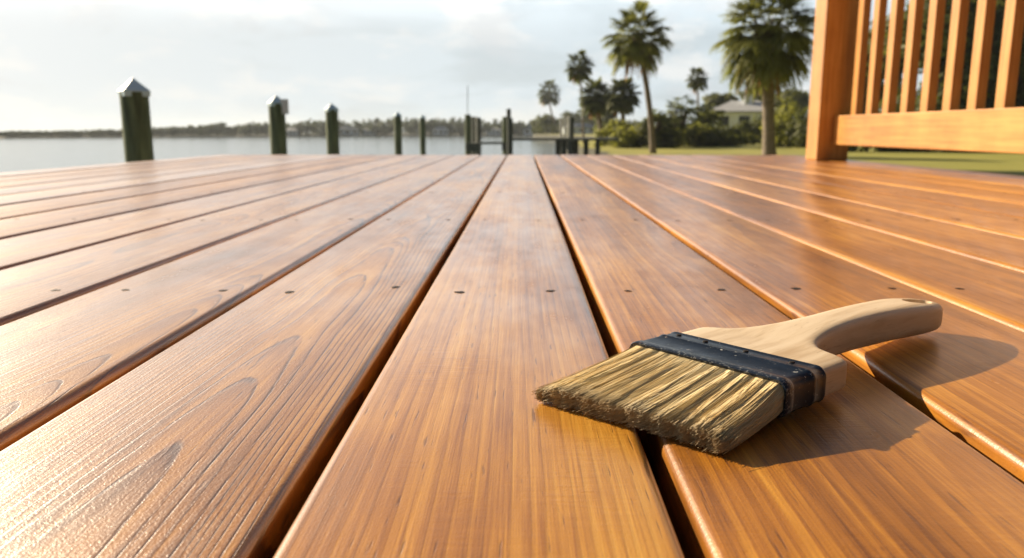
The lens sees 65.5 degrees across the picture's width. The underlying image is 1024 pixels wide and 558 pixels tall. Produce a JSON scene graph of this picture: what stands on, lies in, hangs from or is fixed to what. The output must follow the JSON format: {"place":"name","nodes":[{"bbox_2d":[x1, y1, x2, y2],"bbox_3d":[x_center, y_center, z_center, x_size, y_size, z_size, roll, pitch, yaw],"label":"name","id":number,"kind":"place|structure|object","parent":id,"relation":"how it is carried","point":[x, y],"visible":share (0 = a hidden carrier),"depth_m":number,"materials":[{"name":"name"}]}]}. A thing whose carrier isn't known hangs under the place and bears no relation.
{"place":"outdoors","nodes":[
{"label":"outdoors","id":0,"kind":"place"},
{"bbox_2d":[0,133,549,137],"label":"shore","id":1,"kind":"structure","parent":0,"point":[255,135],"depth_m":309.58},
{"bbox_2d":[286,127,298,135],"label":"house","id":2,"kind":"structure","parent":1,"relation":"on","point":[292,131],"depth_m":322.16,"materials":[{"name":"grey glass"}]},
{"bbox_2d":[0,117,689,136],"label":"treeline","id":3,"kind":"object","parent":1,"relation":"on","point":[379,127],"visible":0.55,"depth_m":327.64,"materials":[{"name":"green plant"}]},
{"bbox_2d":[339,126,358,135],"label":"house","id":4,"kind":"structure","parent":1,"relation":"on","point":[347,130],"depth_m":335.10,"materials":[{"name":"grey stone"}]},
{"bbox_2d":[361,128,378,134],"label":"house","id":5,"kind":"structure","parent":1,"relation":"on","point":[366,131],"depth_m":338.43,"materials":[{"name":"grey glass"}]},
{"bbox_2d":[433,127,448,134],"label":"house","id":6,"kind":"structure","parent":1,"relation":"on","point":[440,130],"depth_m":337.98,"materials":[{"name":"grey glass"}]},
{"bbox_2d":[486,127,501,134],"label":"house","id":7,"kind":"structure","parent":1,"relation":"on","point":[495,131],"depth_m":337.79,"materials":[{"name":"grey glass"}]},
{"bbox_2d":[522,122,545,134],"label":"house","id":8,"kind":"structure","parent":1,"relation":"on","point":[527,131],"depth_m":337.60,"materials":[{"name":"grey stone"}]},
{"bbox_2d":[0,131,602,172],"bbox_3d":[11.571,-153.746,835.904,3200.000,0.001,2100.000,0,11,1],"label":"water","id":9,"kind":"structure","parent":0,"point":[22,154],"depth_m":115.45,"materials":[{"name":"grey liquid"}]},
{"bbox_2d":[117,78,153,162],"bbox_3d":[-3.050,0.346,6.772,0.217,4.000,0.218,-8,13,-37],"label":"mooring piling","id":10,"kind":"object","parent":9,"relation":"in","point":[134,95],"visible":0.24,"depth_m":6.39,"materials":[{"name":"wood"}]},
{"bbox_2d":[267,95,286,154],"bbox_3d":[-3.192,-0.522,11.139,0.217,4.000,0.218,-6,12,-29],"label":"mooring piling","id":11,"kind":"object","parent":9,"relation":"in","point":[277,130],"visible":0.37,"depth_m":10.77,"materials":[{"name":"wood"}]},
{"bbox_2d":[280,99,288,113],"bbox_3d":[-3.094,-2.328,10.760,0.155,0.200,0.047,0,11,1],"label":"sign","id":12,"kind":"object","parent":11,"relation":"attached to","point":[285,107],"visible":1,"depth_m":10.74,"materials":[{"name":"grey"}]},
{"bbox_2d":[324,103,339,154],"bbox_3d":[-3.159,-1.109,14.284,0.217,4.000,0.218,-5,12,-25],"label":"mooring piling","id":13,"kind":"object","parent":9,"relation":"in","point":[332,126],"visible":0.33,"depth_m":13.92,"materials":[{"name":"wood"}]},
{"bbox_2d":[393,112,401,154],"bbox_3d":[-3.330,-2.896,23.517,0.217,4.000,0.218,-4,11,-21],"label":"mooring piling","id":14,"kind":"object","parent":9,"relation":"in","point":[397,116],"visible":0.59,"depth_m":23.19,"materials":[{"name":"wood"}]},
{"bbox_2d":[419,115,425,154],"bbox_3d":[-3.320,-4.108,29.801,0.217,4.000,0.218,-4,11,-19],"label":"mooring piling","id":15,"kind":"object","parent":9,"relation":"in","point":[422,118],"visible":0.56,"depth_m":29.49,"materials":[{"name":"wood"}]},
{"bbox_2d":[0,155,1023,557],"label":"wooden deck","id":16,"kind":"structure","parent":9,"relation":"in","point":[286,357],"depth_m":0.52,"materials":[{"name":"brown wood"}]},
{"bbox_2d":[532,298,942,454],"bbox_3d":[0.168,0.040,0.483,0.322,0.029,0.113,-9,14,-39],"label":"paint brush","id":17,"kind":"object","parent":16,"relation":"on","point":[715,390],"visible":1,"depth_m":0.42,"materials":[{"name":"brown wood"}]},
{"bbox_2d":[806,0,1023,159],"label":"deck railing","id":18,"kind":"object","parent":16,"relation":"on","point":[839,121],"visible":1,"depth_m":3.11,"materials":[{"name":"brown wood"}]},
{"bbox_2d":[465,86,618,156],"bbox_3d":[0.815,-5.143,31.509,6.827,5.004,3.326,4,11,21],"label":"wooden dock","id":19,"kind":"object","parent":9,"relation":"in","point":[568,145],"visible":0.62,"depth_m":30.78,"materials":[{"name":"brown wood"}]},
{"bbox_2d":[0,0,923,130],"label":"sky","id":20,"kind":"structure","parent":0,"point":[64,64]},
{"bbox_2d":[532,134,612,154],"bbox_3d":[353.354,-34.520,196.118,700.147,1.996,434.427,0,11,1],"label":"shore bank","id":21,"kind":"structure","parent":0,"point":[590,151],"depth_m":150.89,"materials":[{"name":"grey"}]},
{"bbox_2d":[548,134,1023,175],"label":"lawn","id":22,"kind":"structure","parent":0,"point":[1001,163],"depth_m":36.25,"materials":[{"name":"green plant"}]},
{"bbox_2d":[530,113,558,134],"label":"broadleaf tree","id":23,"kind":"object","parent":22,"relation":"on","point":[538,123],"visible":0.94,"depth_m":234.52,"materials":[{"name":"green plant"}]},
{"bbox_2d":[537,78,561,124],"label":"palm tree","id":24,"kind":"object","parent":22,"relation":"on","point":[546,98],"visible":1,"depth_m":228.80,"materials":[{"name":"green plant"}]},
{"bbox_2d":[549,110,580,133],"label":"broadleaf tree","id":25,"kind":"object","parent":22,"relation":"on","point":[556,128],"visible":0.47,"depth_m":231.50,"materials":[{"name":"green plant"}]},
{"bbox_2d":[563,123,595,133],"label":"house","id":26,"kind":"structure","parent":22,"relation":"on","point":[588,128],"depth_m":224.07,"materials":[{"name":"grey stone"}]},
{"bbox_2d":[564,49,595,146],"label":"palm tree","id":27,"kind":"object","parent":22,"relation":"on","point":[581,71],"visible":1,"depth_m":69.43,"materials":[{"name":"green plant"}]},
{"bbox_2d":[573,109,595,124],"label":"broadleaf tree","id":28,"kind":"object","parent":22,"relation":"on","point":[588,120],"visible":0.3,"depth_m":233.63,"materials":[{"name":"green plant"}]},
{"bbox_2d":[577,76,610,130],"bbox_3d":[6.729,-13.449,64.576,3.039,5.800,3.128,0,11,1],"label":"palm tree","id":29,"kind":"object","parent":22,"relation":"on","point":[594,105],"visible":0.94,"depth_m":63.69,"materials":[{"name":"green plant"}]},
{"bbox_2d":[593,113,620,131],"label":"broadleaf tree","id":30,"kind":"object","parent":22,"relation":"on","point":[607,120],"visible":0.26,"depth_m":125.86,"materials":[{"name":"green plant"}]},
{"bbox_2d":[591,118,633,146],"bbox_3d":[7.323,-10.198,56.111,3.268,2.409,2.213,7,13,33],"label":"bush","id":31,"kind":"object","parent":22,"relation":"on","point":[605,133],"visible":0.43,"depth_m":55.86,"materials":[{"name":"green plant"}]},
{"bbox_2d":[603,76,641,129],"bbox_3d":[8.651,-13.036,62.595,3.058,5.694,3.115,-7,13,-34],"label":"palm tree","id":32,"kind":"object","parent":22,"relation":"on","point":[622,103],"visible":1,"depth_m":61.65,"materials":[{"name":"green plant"}]},
{"bbox_2d":[609,123,648,147],"bbox_3d":[7.879,-9.160,51.424,3.561,1.975,2.339,-7,13,-35],"label":"bush","id":33,"kind":"object","parent":22,"relation":"on","point":[628,137],"visible":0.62,"depth_m":50.98,"materials":[{"name":"green plant"}]},
{"bbox_2d":[598,0,675,153],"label":"palm tree","id":34,"kind":"object","parent":22,"relation":"on","point":[637,49],"visible":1,"depth_m":38.03,"materials":[{"name":"green plant"}]},
{"bbox_2d":[631,108,679,148],"bbox_3d":[9.127,-9.427,50.966,3.249,2.931,2.730,0,11,1],"label":"palmetto","id":35,"kind":"object","parent":22,"relation":"on","point":[659,118],"visible":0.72,"depth_m":50.37,"materials":[{"name":"green plant"}]},
{"bbox_2d":[655,125,686,147],"bbox_3d":[9.953,-9.053,51.293,2.471,1.754,1.735,0,11,1],"label":"bush","id":36,"kind":"object","parent":22,"relation":"on","point":[680,137],"visible":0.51,"depth_m":50.96,"materials":[{"name":"green plant"}]},
{"bbox_2d":[654,94,709,146],"bbox_3d":[11.220,-10.537,53.836,4.462,3.859,3.801,0,11,1],"label":"palmetto","id":37,"kind":"object","parent":22,"relation":"on","point":[683,117],"visible":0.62,"depth_m":53.20,"materials":[{"name":"green plant"}]},
{"bbox_2d":[681,122,710,146],"bbox_3d":[12.280,-10.056,56.092,3.596,1.962,2.391,4,11,20],"label":"bush","id":38,"kind":"object","parent":22,"relation":"on","point":[699,130],"visible":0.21,"depth_m":55.11,"materials":[{"name":"green plant"}]},
{"bbox_2d":[686,67,708,110],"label":"palm tree","id":39,"kind":"object","parent":22,"relation":"on","point":[696,82],"visible":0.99,"depth_m":88.68,"materials":[{"name":"green plant"}]},
{"bbox_2d":[684,132,721,146],"bbox_3d":[13.130,-9.562,55.002,2.671,1.394,1.705,-4,11,-22],"label":"bush","id":40,"kind":"object","parent":22,"relation":"on","point":[705,139],"visible":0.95,"depth_m":54.56,"materials":[{"name":"green plant"}]},
{"bbox_2d":[686,109,725,145],"bbox_3d":[14.246,-11.116,58.776,3.182,3.004,2.803,0,11,1],"label":"palmetto","id":41,"kind":"object","parent":22,"relation":"on","point":[715,116],"visible":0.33,"depth_m":58.17,"materials":[{"name":"green plant"}]},
{"bbox_2d":[699,92,739,126],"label":"broadleaf tree","id":42,"kind":"object","parent":22,"relation":"on","point":[713,100],"visible":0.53,"depth_m":120.69,"materials":[{"name":"green plant"}]},
{"bbox_2d":[700,122,744,146],"bbox_3d":[14.477,-10.054,55.889,3.722,1.855,2.655,0,11,1],"label":"bush","id":43,"kind":"object","parent":22,"relation":"on","point":[732,136],"visible":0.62,"depth_m":55.58,"materials":[{"name":"green plant"}]},
{"bbox_2d":[713,95,781,128],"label":"house","id":44,"kind":"structure","parent":22,"relation":"on","point":[735,111],"depth_m":82.35,"materials":[{"name":"beige"}]},
{"bbox_2d":[717,115,729,125],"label":"window","id":45,"kind":"structure","parent":44,"relation":"in","point":[726,119],"depth_m":82.46,"materials":[{"name":"grey glass"}]},
{"bbox_2d":[738,115,750,124],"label":"window","id":46,"kind":"structure","parent":44,"relation":"in","point":[742,117],"depth_m":81.96,"materials":[{"name":"grey glass"}]},
{"bbox_2d":[733,114,762,142],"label":"bush","id":47,"kind":"object","parent":22,"relation":"on","point":[755,129],"visible":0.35,"depth_m":68.31,"materials":[{"name":"green plant"}]},
{"bbox_2d":[742,132,761,144],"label":"bush","id":48,"kind":"object","parent":22,"relation":"on","point":[751,139],"visible":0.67,"depth_m":62.32,"materials":[{"name":"green plant"}]},
{"bbox_2d":[737,84,785,118],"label":"broadleaf tree","id":49,"kind":"object","parent":22,"relation":"on","point":[757,97],"visible":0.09,"depth_m":112.54,"materials":[{"name":"green plant"}]},
{"bbox_2d":[709,0,815,154],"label":"palm tree","id":50,"kind":"object","parent":22,"relation":"on","point":[766,61],"visible":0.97,"depth_m":24.35,"materials":[{"name":"green plant"}]},
{"bbox_2d":[759,96,808,147],"bbox_3d":[18.706,-10.271,53.180,4.841,3.806,3.061,7,13,33],"label":"bush","id":51,"kind":"object","parent":22,"relation":"on","point":[781,128],"visible":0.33,"depth_m":52.88,"materials":[{"name":"green plant"}]},
{"bbox_2d":[761,88,809,113],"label":"broadleaf tree","id":52,"kind":"object","parent":22,"relation":"on","point":[801,99],"visible":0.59,"depth_m":105.36,"materials":[{"name":"green plant"}]},
{"bbox_2d":[784,107,808,147],"bbox_3d":[19.537,-9.619,51.722,3.510,3.128,2.692,0,11,1],"label":"bush","id":53,"kind":"object","parent":22,"relation":"on","point":[799,134],"visible":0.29,"depth_m":51.50,"materials":[{"name":"green plant"}]},
{"bbox_2d":[848,145,907,151],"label":"bush","id":54,"kind":"object","parent":22,"relation":"on","point":[866,149],"visible":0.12,"depth_m":42.05,"materials":[{"name":"green plant"}]},
{"bbox_2d":[907,148,952,152],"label":"bush","id":55,"kind":"object","parent":22,"relation":"on","point":[918,150],"visible":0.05,"depth_m":41.60,"materials":[{"name":"green plant"}]},
{"bbox_2d":[878,0,999,150],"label":"broadleaf tree","id":56,"kind":"object","parent":22,"relation":"on","point":[992,79],"visible":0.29,"depth_m":41.77,"materials":[{"name":"green plant"}]},
{"bbox_2d":[940,150,975,151],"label":"bush","id":57,"kind":"object","parent":22,"relation":"on","point":[958,151],"visible":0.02,"depth_m":41.64,"materials":[{"name":"green plant"}]}
]}

